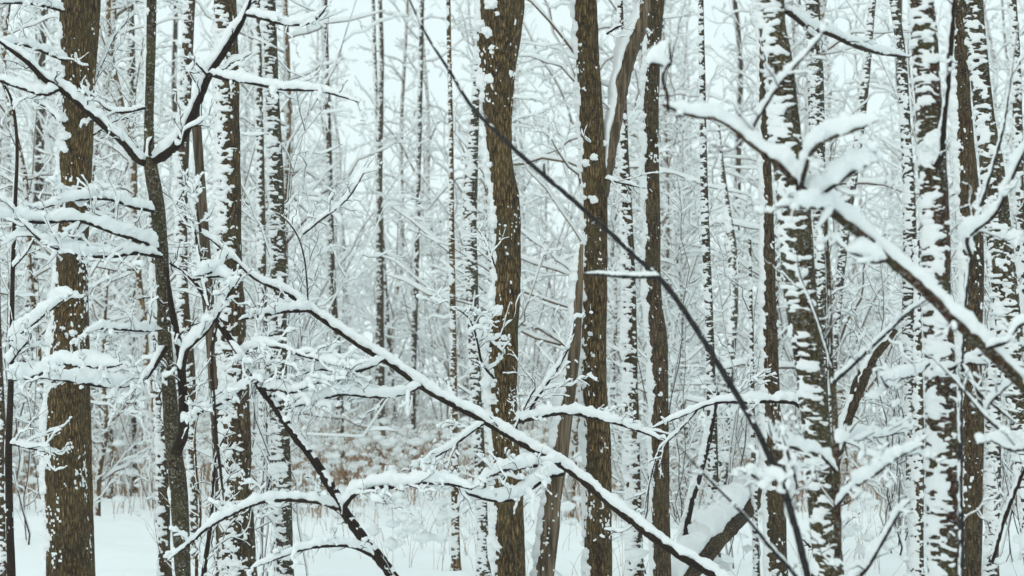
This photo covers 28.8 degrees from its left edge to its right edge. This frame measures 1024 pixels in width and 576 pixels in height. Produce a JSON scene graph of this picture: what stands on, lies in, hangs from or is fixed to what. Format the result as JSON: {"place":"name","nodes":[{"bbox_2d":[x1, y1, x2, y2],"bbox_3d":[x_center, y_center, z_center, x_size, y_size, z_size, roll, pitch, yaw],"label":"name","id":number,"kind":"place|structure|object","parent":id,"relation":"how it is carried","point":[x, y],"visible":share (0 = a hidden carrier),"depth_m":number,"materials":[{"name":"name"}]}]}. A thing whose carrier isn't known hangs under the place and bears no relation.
{"place":"outdoors","nodes":[
{"label":"outdoors","id":0,"kind":"place"},
{"bbox_2d":[0,0,1023,394],"label":"sky","id":1,"kind":"structure","parent":0,"point":[436,27],"materials":[{"name":"white"}]},
{"bbox_2d":[13,395,1023,575],"bbox_3d":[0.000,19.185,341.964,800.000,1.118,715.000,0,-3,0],"label":"snowy ground","id":2,"kind":"structure","parent":0,"point":[125,543],"depth_m":21.06,"materials":[{"name":"white snow"}]},
{"bbox_2d":[0,298,6,575],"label":"tree","id":3,"kind":"object","parent":2,"relation":"on","point":[3,562],"visible":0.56,"depth_m":16.89,"materials":[{"name":"brown plant"}]},
{"bbox_2d":[0,244,45,544],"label":"sapling","id":4,"kind":"object","parent":2,"relation":"on","point":[19,419],"visible":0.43,"depth_m":19.62,"materials":[{"name":"white plant"}]},
{"bbox_2d":[0,5,123,470],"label":"tree","id":5,"kind":"object","parent":2,"relation":"on","point":[38,166],"visible":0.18,"depth_m":39.87,"materials":[{"name":"white plant"}]},
{"bbox_2d":[2,85,126,575],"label":"sapling","id":6,"kind":"object","parent":2,"relation":"on","point":[17,339],"visible":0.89,"depth_m":12.53,"materials":[{"name":"white plant"}]},
{"bbox_2d":[0,0,143,575],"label":"tree","id":7,"kind":"object","parent":2,"relation":"on","point":[66,534],"visible":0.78,"depth_m":13.90,"materials":[{"name":"brown plant"}]},
{"bbox_2d":[0,4,149,512],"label":"young tree","id":8,"kind":"object","parent":2,"relation":"on","point":[30,278],"visible":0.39,"depth_m":21.45,"materials":[{"name":"white plant"}]},
{"bbox_2d":[0,8,176,429],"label":"tree","id":9,"kind":"object","parent":2,"relation":"on","point":[46,153],"visible":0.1,"depth_m":35.58,"materials":[{"name":"white plant"}]},
{"bbox_2d":[85,289,95,575],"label":"tree","id":10,"kind":"object","parent":2,"relation":"on","point":[88,454],"visible":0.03,"depth_m":15.52,"materials":[{"name":"brown plant"}]},
{"bbox_2d":[0,5,212,445],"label":"arching tree","id":11,"kind":"object","parent":2,"relation":"on","point":[170,204],"visible":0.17,"depth_m":27.12,"materials":[{"name":"white plant"}]},
{"bbox_2d":[36,33,200,515],"bbox_3d":[-5.072,-0.070,25.315,2.075,6.613,3.176,0,-3,-2],"label":"young tree","id":12,"kind":"object","parent":2,"relation":"on","point":[107,418],"visible":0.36,"depth_m":25.43,"materials":[{"name":"white plant"}]},
{"bbox_2d":[0,0,244,498],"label":"tree","id":13,"kind":"object","parent":2,"relation":"on","point":[105,91],"visible":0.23,"depth_m":31.07,"materials":[{"name":"white plant"}]},
{"bbox_2d":[0,20,252,495],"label":"arching tree","id":14,"kind":"object","parent":2,"relation":"on","point":[10,165],"visible":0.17,"depth_m":31.25,"materials":[{"name":"white plant"}]},
{"bbox_2d":[19,0,262,522],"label":"young tree","id":15,"kind":"object","parent":2,"relation":"on","point":[107,9],"visible":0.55,"depth_m":23.53,"materials":[{"name":"white plant"}]},
{"bbox_2d":[89,1,212,405],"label":"tree","id":16,"kind":"object","parent":2,"relation":"on","point":[174,69],"visible":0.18,"depth_m":54.90,"materials":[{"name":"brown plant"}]},
{"bbox_2d":[144,0,171,575],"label":"tree","id":17,"kind":"object","parent":2,"relation":"on","point":[162,510],"visible":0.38,"depth_m":16.40,"materials":[{"name":"brown plant"}]},
{"bbox_2d":[0,0,367,575],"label":"forked tree","id":18,"kind":"object","parent":2,"relation":"on","point":[153,243],"visible":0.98,"depth_m":10.88,"materials":[{"name":"white plant"}]},
{"bbox_2d":[173,0,198,559],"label":"tree","id":19,"kind":"object","parent":2,"relation":"on","point":[184,87],"visible":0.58,"depth_m":19.00,"materials":[{"name":"brown plant"}]},
{"bbox_2d":[145,424,257,575],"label":"sapling","id":20,"kind":"object","parent":2,"relation":"on","point":[207,552],"visible":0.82,"depth_m":11.56,"materials":[{"name":"white plant"}]},
{"bbox_2d":[0,0,405,508],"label":"arching tree","id":21,"kind":"object","parent":2,"relation":"on","point":[338,216],"visible":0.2,"depth_m":29.10,"materials":[{"name":"white plant"}]},
{"bbox_2d":[188,99,221,575],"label":"dead tree","id":22,"kind":"object","parent":2,"relation":"on","point":[198,164],"visible":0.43,"depth_m":15.00,"materials":[{"name":"brown wood"}]},
{"bbox_2d":[210,0,257,575],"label":"tree","id":23,"kind":"object","parent":2,"relation":"on","point":[238,556],"visible":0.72,"depth_m":13.54,"materials":[{"name":"brown plant"}]},
{"bbox_2d":[165,0,341,424],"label":"tree","id":24,"kind":"object","parent":2,"relation":"on","point":[243,169],"visible":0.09,"depth_m":61.81,"materials":[{"name":"brown plant"}]},
{"bbox_2d":[252,0,272,517],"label":"tree","id":25,"kind":"object","parent":2,"relation":"on","point":[260,188],"visible":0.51,"depth_m":25.05,"materials":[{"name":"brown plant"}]},
{"bbox_2d":[185,237,357,575],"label":"sapling","id":26,"kind":"object","parent":2,"relation":"on","point":[308,260],"visible":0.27,"depth_m":16.71,"materials":[{"name":"white plant"}]},
{"bbox_2d":[124,69,427,575],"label":"sapling","id":27,"kind":"object","parent":2,"relation":"on","point":[292,280],"visible":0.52,"depth_m":16.63,"materials":[{"name":"white plant"}]},
{"bbox_2d":[259,0,293,575],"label":"tree","id":28,"kind":"object","parent":2,"relation":"on","point":[279,467],"visible":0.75,"depth_m":15.98,"materials":[{"name":"white plant"}]},
{"bbox_2d":[200,0,355,414],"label":"tree","id":29,"kind":"object","parent":2,"relation":"on","point":[292,149],"visible":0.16,"depth_m":58.59,"materials":[{"name":"white plant"}]},
{"bbox_2d":[138,44,434,404],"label":"arching tree","id":30,"kind":"object","parent":2,"relation":"on","point":[347,252],"visible":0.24,"depth_m":48.16,"materials":[{"name":"white plant"}]},
{"bbox_2d":[170,0,429,451],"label":"tree","id":31,"kind":"object","parent":2,"relation":"on","point":[283,4],"visible":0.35,"depth_m":35.85,"materials":[{"name":"white plant"}]},
{"bbox_2d":[207,0,434,559],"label":"sapling","id":32,"kind":"object","parent":2,"relation":"on","point":[321,331],"visible":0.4,"depth_m":18.74,"materials":[{"name":"white plant"}]},
{"bbox_2d":[162,191,486,575],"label":"leaning sapling","id":33,"kind":"object","parent":2,"relation":"on","point":[378,486],"visible":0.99,"depth_m":10.24,"materials":[{"name":"white plant"}]},
{"bbox_2d":[321,0,348,484],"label":"tree","id":34,"kind":"object","parent":2,"relation":"on","point":[330,269],"visible":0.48,"depth_m":36.04,"materials":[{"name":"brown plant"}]},
{"bbox_2d":[251,0,438,443],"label":"arching tree","id":35,"kind":"object","parent":2,"relation":"on","point":[367,227],"visible":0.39,"depth_m":57.12,"materials":[{"name":"white plant"}]},
{"bbox_2d":[298,0,399,428],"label":"tree","id":36,"kind":"object","parent":2,"relation":"on","point":[315,62],"visible":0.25,"depth_m":65.27,"materials":[{"name":"white plant"}]},
{"bbox_2d":[374,0,385,469],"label":"tree","id":37,"kind":"object","parent":2,"relation":"on","point":[379,375],"visible":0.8,"depth_m":42.05,"materials":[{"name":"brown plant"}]},
{"bbox_2d":[371,0,395,450],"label":"tree","id":38,"kind":"object","parent":2,"relation":"on","point":[386,307],"visible":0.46,"depth_m":46.07,"materials":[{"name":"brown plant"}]},
{"bbox_2d":[288,98,486,413],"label":"arching tree","id":39,"kind":"object","parent":2,"relation":"on","point":[324,264],"visible":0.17,"depth_m":55.39,"materials":[{"name":"white plant"}]},
{"bbox_2d":[288,114,488,452],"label":"arching tree","id":40,"kind":"object","parent":2,"relation":"on","point":[371,301],"visible":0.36,"depth_m":46.71,"materials":[{"name":"white plant"}]},
{"bbox_2d":[340,0,457,424],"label":"tree","id":41,"kind":"object","parent":2,"relation":"on","point":[408,9],"visible":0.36,"depth_m":60.90,"materials":[{"name":"white plant"}]},
{"bbox_2d":[366,121,446,430],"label":"young tree","id":42,"kind":"object","parent":2,"relation":"on","point":[396,309],"visible":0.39,"depth_m":50.93,"materials":[{"name":"white plant"}]},
{"bbox_2d":[408,0,423,471],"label":"tree","id":43,"kind":"object","parent":2,"relation":"on","point":[413,344],"visible":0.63,"depth_m":40.09,"materials":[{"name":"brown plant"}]},
{"bbox_2d":[305,91,530,463],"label":"arching tree","id":44,"kind":"object","parent":2,"relation":"on","point":[427,326],"visible":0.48,"depth_m":43.68,"materials":[{"name":"white plant"}]},
{"bbox_2d":[172,152,732,575],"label":"leaning sapling","id":45,"kind":"object","parent":2,"relation":"on","point":[548,462],"visible":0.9,"depth_m":10.58,"materials":[{"name":"white plant"}]},
{"bbox_2d":[354,0,550,417],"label":"tree","id":46,"kind":"object","parent":2,"relation":"on","point":[428,105],"visible":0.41,"depth_m":55.58,"materials":[{"name":"white plant"}]},
{"bbox_2d":[446,0,461,570],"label":"birch tree","id":47,"kind":"object","parent":2,"relation":"on","point":[455,559],"visible":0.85,"depth_m":19.00,"materials":[{"name":"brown plant"}]},
{"bbox_2d":[348,0,561,446],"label":"tree","id":48,"kind":"object","parent":2,"relation":"on","point":[462,30],"visible":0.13,"depth_m":52.33,"materials":[{"name":"white plant"}]},
{"bbox_2d":[461,43,491,575],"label":"tree","id":49,"kind":"object","parent":2,"relation":"on","point":[469,215],"visible":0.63,"depth_m":17.47,"materials":[{"name":"white plant"}]},
{"bbox_2d":[404,67,579,520],"bbox_3d":[-0.261,-0.572,23.330,2.060,7.416,1.954,2,-4,-37],"label":"young tree","id":50,"kind":"object","parent":2,"relation":"on","point":[481,272],"visible":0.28,"depth_m":23.34,"materials":[{"name":"white plant"}]},
{"bbox_2d":[12,396,1015,521],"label":"dry reeds","id":51,"kind":"object","parent":2,"relation":"on","point":[351,447],"visible":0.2,"depth_m":30.87,"materials":[{"name":"plant"}]},
{"bbox_2d":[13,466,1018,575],"bbox_3d":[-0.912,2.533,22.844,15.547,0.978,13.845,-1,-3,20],"label":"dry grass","id":52,"kind":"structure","parent":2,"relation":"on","point":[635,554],"depth_m":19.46,"materials":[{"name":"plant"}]},
{"bbox_2d":[364,66,699,447],"bbox_3d":[0.743,-0.314,37.556,7.105,8.077,5.186,1,-3,-11],"label":"arching tree","id":53,"kind":"object","parent":2,"relation":"on","point":[400,283],"visible":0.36,"depth_m":37.08,"materials":[{"name":"white plant"}]},
{"bbox_2d":[416,0,665,575],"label":"tree","id":54,"kind":"object","parent":2,"relation":"on","point":[497,27],"visible":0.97,"depth_m":12.93,"materials":[{"name":"brown plant"}]},
{"bbox_2d":[477,34,615,432],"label":"tree","id":55,"kind":"object","parent":2,"relation":"on","point":[523,181],"visible":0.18,"depth_m":68.67,"materials":[{"name":"white plant"}]},
{"bbox_2d":[529,244,582,575],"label":"dead tree","id":56,"kind":"object","parent":2,"relation":"on","point":[544,550],"visible":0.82,"depth_m":13.13,"materials":[{"name":"brown wood"}]},
{"bbox_2d":[374,0,759,517],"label":"tree","id":57,"kind":"object","parent":2,"relation":"on","point":[564,270],"visible":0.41,"depth_m":27.66,"materials":[{"name":"white plant"}]},
{"bbox_2d":[531,91,694,491],"bbox_3d":[1.650,0.209,30.097,3.150,6.559,2.058,-3,-4,41],"label":"young tree","id":58,"kind":"object","parent":2,"relation":"on","point":[616,326],"visible":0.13,"depth_m":30.13,"materials":[{"name":"white plant"}]},
{"bbox_2d":[409,0,820,575],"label":"arching sapling","id":59,"kind":"object","parent":2,"relation":"on","point":[768,475],"visible":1,"depth_m":6.49,"materials":[{"name":"grey plant"}]},
{"bbox_2d":[570,0,662,575],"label":"tree","id":60,"kind":"object","parent":2,"relation":"on","point":[598,136],"visible":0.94,"depth_m":13.48,"materials":[{"name":"brown plant"}]},
{"bbox_2d":[512,0,746,412],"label":"tree","id":61,"kind":"object","parent":2,"relation":"on","point":[542,76],"visible":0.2,"depth_m":43.92,"materials":[{"name":"white plant"}]},
{"bbox_2d":[614,0,645,575],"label":"tree","id":62,"kind":"object","parent":2,"relation":"on","point":[631,453],"visible":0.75,"depth_m":16.94,"materials":[{"name":"white plant"}]},
{"bbox_2d":[577,353,695,521],"bbox_3d":[1.486,2.001,25.541,1.639,2.333,2.029,0,-3,-9],"label":"shrub","id":63,"kind":"object","parent":2,"relation":"on","point":[616,446],"visible":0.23,"depth_m":25.32,"materials":[{"name":"white plant"}]},
{"bbox_2d":[638,0,670,575],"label":"tree","id":64,"kind":"object","parent":2,"relation":"on","point":[655,331],"visible":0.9,"depth_m":14.97,"materials":[{"name":"brown plant"}]},
{"bbox_2d":[560,0,757,424],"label":"tree","id":65,"kind":"object","parent":2,"relation":"on","point":[665,254],"visible":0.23,"depth_m":45.20,"materials":[{"name":"white plant"}]},
{"bbox_2d":[514,5,805,459],"bbox_3d":[2.323,-0.799,35.086,5.628,8.766,7.711,0,-3,4],"label":"arching tree","id":66,"kind":"object","parent":2,"relation":"on","point":[617,255],"visible":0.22,"depth_m":34.91,"materials":[{"name":"white plant"}]},
{"bbox_2d":[545,0,789,408],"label":"tree","id":67,"kind":"object","parent":2,"relation":"on","point":[687,93],"visible":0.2,"depth_m":41.59,"materials":[{"name":"white plant"}]},
{"bbox_2d":[606,177,735,573],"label":"sapling","id":68,"kind":"object","parent":2,"relation":"on","point":[670,343],"visible":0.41,"depth_m":18.09,"materials":[{"name":"white plant"}]},
{"bbox_2d":[606,99,760,504],"bbox_3d":[2.584,0.296,29.509,3.048,6.347,1.992,-1,-3,24],"label":"young tree","id":69,"kind":"object","parent":2,"relation":"on","point":[686,230],"visible":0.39,"depth_m":29.56,"materials":[{"name":"white plant"}]},
{"bbox_2d":[641,426,742,523],"bbox_3d":[2.120,2.445,25.178,1.422,1.474,1.175,-1,-3,25],"label":"shrub","id":70,"kind":"object","parent":2,"relation":"on","point":[684,484],"visible":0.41,"depth_m":25.09,"materials":[{"name":"white plant"}]},
{"bbox_2d":[676,392,719,541],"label":"tree","id":71,"kind":"object","parent":2,"relation":"on","point":[693,488],"visible":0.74,"depth_m":15.92,"materials":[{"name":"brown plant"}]},
{"bbox_2d":[612,99,786,427],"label":"arching tree","id":72,"kind":"object","parent":2,"relation":"on","point":[717,300],"visible":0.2,"depth_m":42.92,"materials":[{"name":"white plant"}]},
{"bbox_2d":[697,0,721,556],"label":"birch tree","id":73,"kind":"object","parent":2,"relation":"on","point":[712,465],"visible":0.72,"depth_m":16.51,"materials":[{"name":"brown plant"}]},
{"bbox_2d":[679,0,758,427],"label":"tree","id":74,"kind":"object","parent":2,"relation":"on","point":[737,150],"visible":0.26,"depth_m":52.15,"materials":[{"name":"white plant"}]},
{"bbox_2d":[715,125,737,484],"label":"tree","id":75,"kind":"object","parent":2,"relation":"on","point":[731,319],"visible":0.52,"depth_m":26.97,"materials":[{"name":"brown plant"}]},
{"bbox_2d":[671,457,786,575],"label":"fallen log","id":76,"kind":"object","parent":2,"relation":"on","point":[714,528],"visible":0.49,"depth_m":15.57,"materials":[{"name":"brown plant"}]},
{"bbox_2d":[627,360,860,555],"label":"sapling","id":77,"kind":"object","parent":2,"relation":"on","point":[756,398],"visible":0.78,"depth_m":11.48,"materials":[{"name":"white plant"}]},
{"bbox_2d":[748,239,759,575],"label":"birch tree","id":78,"kind":"object","parent":2,"relation":"on","point":[755,552],"visible":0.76,"depth_m":16.14,"materials":[{"name":"white plant"}]},
{"bbox_2d":[755,25,788,575],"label":"tree","id":79,"kind":"object","parent":2,"relation":"on","point":[773,519],"visible":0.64,"depth_m":14.96,"materials":[{"name":"white plant"}]},
{"bbox_2d":[692,0,855,356],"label":"tree","id":80,"kind":"object","parent":2,"relation":"on","point":[741,345],"visible":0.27,"depth_m":41.34,"materials":[{"name":"white plant"}]},
{"bbox_2d":[668,0,900,458],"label":"tree","id":81,"kind":"object","parent":2,"relation":"on","point":[755,183],"visible":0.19,"depth_m":41.21,"materials":[{"name":"white plant"}]},
{"bbox_2d":[675,16,897,568],"bbox_3d":[2.426,-0.030,18.584,2.179,5.561,1.867,-1,-3,25],"label":"sapling","id":82,"kind":"object","parent":2,"relation":"on","point":[736,410],"visible":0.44,"depth_m":18.64,"materials":[{"name":"white plant"}]},
{"bbox_2d":[610,0,1011,503],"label":"tree","id":83,"kind":"object","parent":2,"relation":"on","point":[740,223],"visible":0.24,"depth_m":28.35,"materials":[{"name":"white plant"}]},
{"bbox_2d":[804,0,827,392],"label":"birch tree","id":84,"kind":"object","parent":2,"relation":"on","point":[815,95],"visible":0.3,"depth_m":17.04,"materials":[{"name":"brown plant"}]},
{"bbox_2d":[752,0,911,575],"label":"mossy tree","id":85,"kind":"object","parent":2,"relation":"on","point":[783,113],"visible":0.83,"depth_m":8.16,"materials":[{"name":"plant"}]},
{"bbox_2d":[645,22,1023,393],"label":"arching sapling","id":86,"kind":"object","parent":2,"relation":"on","point":[870,243],"visible":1,"depth_m":6.27,"materials":[{"name":"white plant"}]},
{"bbox_2d":[670,74,1011,426],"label":"arching tree","id":87,"kind":"object","parent":2,"relation":"on","point":[858,264],"visible":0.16,"depth_m":50.55,"materials":[{"name":"white plant"}]},
{"bbox_2d":[682,6,1008,490],"bbox_3d":[4.639,-0.476,31.532,5.379,7.689,4.738,1,-3,-12],"label":"arching tree","id":88,"kind":"object","parent":2,"relation":"on","point":[782,337],"visible":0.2,"depth_m":30.68,"materials":[{"name":"white plant"}]},
{"bbox_2d":[802,328,897,575],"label":"leaning tree","id":89,"kind":"object","parent":2,"relation":"on","point":[868,364],"visible":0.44,"depth_m":13.94,"materials":[{"name":"brown plant"}]},
{"bbox_2d":[828,0,875,436],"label":"birch tree","id":90,"kind":"object","parent":2,"relation":"on","point":[863,97],"visible":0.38,"depth_m":20.04,"materials":[{"name":"white plant"}]},
{"bbox_2d":[759,139,946,575],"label":"sapling","id":91,"kind":"object","parent":2,"relation":"on","point":[865,472],"visible":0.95,"depth_m":7.16,"materials":[{"name":"white plant"}]},
{"bbox_2d":[733,0,1023,505],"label":"arching tree","id":92,"kind":"object","parent":2,"relation":"on","point":[895,93],"visible":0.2,"depth_m":28.35,"materials":[{"name":"white plant"}]},
{"bbox_2d":[838,255,926,555],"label":"sapling","id":93,"kind":"object","parent":2,"relation":"on","point":[863,400],"visible":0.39,"depth_m":19.03,"materials":[{"name":"white plant"}]},
{"bbox_2d":[833,0,952,417],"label":"tree","id":94,"kind":"object","parent":2,"relation":"on","point":[882,81],"visible":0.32,"depth_m":43.31,"materials":[{"name":"white plant"}]},
{"bbox_2d":[828,358,983,532],"bbox_3d":[4.167,1.666,21.257,1.646,2.115,1.242,1,-3,-16],"label":"shrub","id":95,"kind":"object","parent":2,"relation":"on","point":[877,443],"visible":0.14,"depth_m":21.21,"materials":[{"name":"white plant"}]},
{"bbox_2d":[888,0,925,574],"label":"birch tree","id":96,"kind":"object","parent":2,"relation":"on","point":[909,230],"visible":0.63,"depth_m":17.02,"materials":[{"name":"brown plant"}]},
{"bbox_2d":[797,4,1023,470],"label":"arching tree","id":97,"kind":"object","parent":2,"relation":"on","point":[883,105],"visible":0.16,"depth_m":31.07,"materials":[{"name":"white plant"}]},
{"bbox_2d":[907,239,924,575],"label":"tree","id":98,"kind":"object","parent":2,"relation":"on","point":[915,564],"visible":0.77,"depth_m":16.40,"materials":[{"name":"white plant"}]},
{"bbox_2d":[834,210,1004,544],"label":"sapling","id":99,"kind":"object","parent":2,"relation":"on","point":[894,292],"visible":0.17,"depth_m":20.09,"materials":[{"name":"white plant"}]},
{"bbox_2d":[865,0,1009,575],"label":"mossy tree","id":100,"kind":"object","parent":2,"relation":"on","point":[940,528],"visible":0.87,"depth_m":7.94,"materials":[{"name":"plant"}]},
{"bbox_2d":[948,0,983,575],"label":"tree","id":101,"kind":"object","parent":2,"relation":"on","point":[963,153],"visible":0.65,"depth_m":13.37,"materials":[{"name":"brown plant"}]},
{"bbox_2d":[929,354,1023,451],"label":"arching sapling","id":102,"kind":"object","parent":2,"relation":"on","point":[1004,437],"visible":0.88,"depth_m":6.63,"materials":[{"name":"grey plant"}]},
{"bbox_2d":[945,22,1023,575],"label":"sapling","id":103,"kind":"object","parent":2,"relation":"on","point":[970,227],"visible":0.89,"depth_m":7.28,"materials":[{"name":"grey plant"}]},
{"bbox_2d":[982,308,1001,575],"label":"birch tree","id":104,"kind":"object","parent":2,"relation":"on","point":[992,454],"visible":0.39,"depth_m":16.89,"materials":[{"name":"white plant"}]},
{"bbox_2d":[962,0,1023,574],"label":"mossy tree","id":105,"kind":"object","parent":2,"relation":"on","point":[1004,295],"visible":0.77,"depth_m":10.98,"materials":[{"name":"brown plant"}]},
{"bbox_2d":[1006,0,1023,559],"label":"tree","id":106,"kind":"object","parent":2,"relation":"on","point":[1017,140],"visible":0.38,"depth_m":19.06,"materials":[{"name":"white plant"}]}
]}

